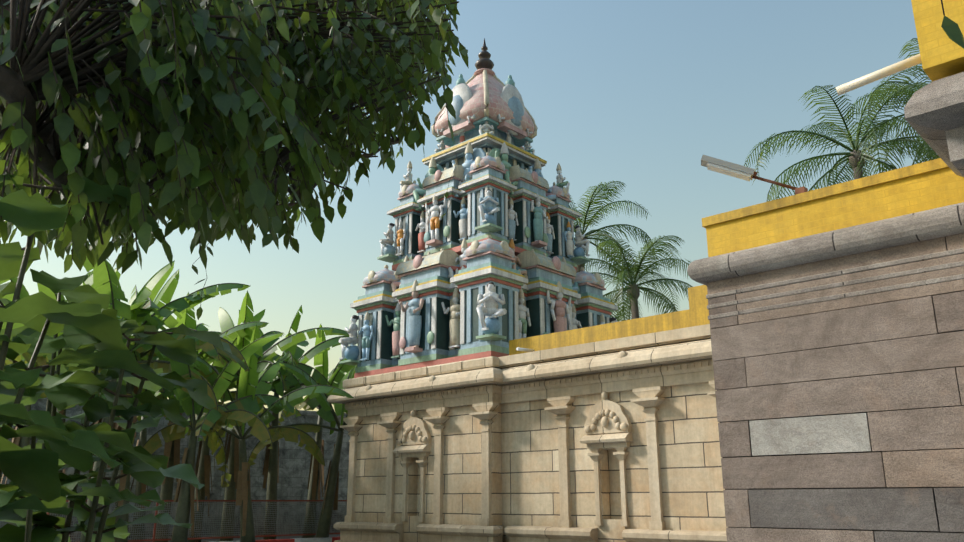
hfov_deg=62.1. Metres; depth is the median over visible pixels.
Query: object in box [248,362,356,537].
banana plant
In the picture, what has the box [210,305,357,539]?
banana plant
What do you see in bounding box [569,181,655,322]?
palm
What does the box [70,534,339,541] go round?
ground
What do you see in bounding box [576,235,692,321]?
palm
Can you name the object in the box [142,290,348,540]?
banana plant
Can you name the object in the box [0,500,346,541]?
fence
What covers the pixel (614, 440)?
sandstone temple wall
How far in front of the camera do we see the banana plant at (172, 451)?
20.79 m
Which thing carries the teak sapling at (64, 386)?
on the courtyard paving
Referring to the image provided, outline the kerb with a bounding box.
[219,537,339,541]
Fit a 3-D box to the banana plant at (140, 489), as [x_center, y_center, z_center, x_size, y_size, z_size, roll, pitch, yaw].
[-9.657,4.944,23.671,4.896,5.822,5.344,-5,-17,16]
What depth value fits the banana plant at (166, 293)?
19.24 m
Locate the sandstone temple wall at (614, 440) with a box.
[327,324,726,541]
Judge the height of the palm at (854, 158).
14.269 m
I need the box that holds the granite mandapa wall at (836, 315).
[687,155,963,541]
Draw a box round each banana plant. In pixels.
[0,272,152,526]
[0,300,101,481]
[2,268,165,515]
[4,258,227,541]
[21,244,249,541]
[39,380,222,541]
[51,333,301,541]
[99,292,267,541]
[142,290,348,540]
[143,323,353,541]
[152,309,301,541]
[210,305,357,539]
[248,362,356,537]
[268,324,353,537]
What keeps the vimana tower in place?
on the sandstone temple wall at (614, 440)
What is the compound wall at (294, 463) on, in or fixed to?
on the ground
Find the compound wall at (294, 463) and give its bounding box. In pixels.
[0,397,349,538]
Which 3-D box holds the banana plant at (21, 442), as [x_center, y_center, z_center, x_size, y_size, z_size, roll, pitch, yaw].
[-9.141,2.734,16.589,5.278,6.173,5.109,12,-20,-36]
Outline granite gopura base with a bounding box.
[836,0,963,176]
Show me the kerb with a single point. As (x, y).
(330, 539)
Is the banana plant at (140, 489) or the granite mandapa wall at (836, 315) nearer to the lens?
the granite mandapa wall at (836, 315)
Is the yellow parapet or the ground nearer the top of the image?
the yellow parapet
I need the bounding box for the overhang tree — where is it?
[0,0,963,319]
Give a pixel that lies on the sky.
(634, 93)
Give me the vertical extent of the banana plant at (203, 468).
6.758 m
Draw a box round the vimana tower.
[339,38,617,377]
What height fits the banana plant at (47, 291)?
6.612 m
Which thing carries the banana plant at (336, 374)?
on the ground
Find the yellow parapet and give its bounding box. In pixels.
[509,285,709,354]
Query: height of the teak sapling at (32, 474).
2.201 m
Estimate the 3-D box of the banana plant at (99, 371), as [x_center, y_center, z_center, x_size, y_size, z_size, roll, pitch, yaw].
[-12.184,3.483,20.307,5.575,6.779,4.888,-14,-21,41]
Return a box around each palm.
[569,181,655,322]
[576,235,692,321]
[744,66,938,201]
[844,38,939,179]
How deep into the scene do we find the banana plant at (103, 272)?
17.97 m
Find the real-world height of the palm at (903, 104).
15.132 m
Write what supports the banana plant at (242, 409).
on the courtyard paving
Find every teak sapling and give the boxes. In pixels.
[0,175,175,514]
[0,268,248,541]
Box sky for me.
[0,0,931,410]
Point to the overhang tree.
(220, 116)
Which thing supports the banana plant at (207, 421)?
on the courtyard paving

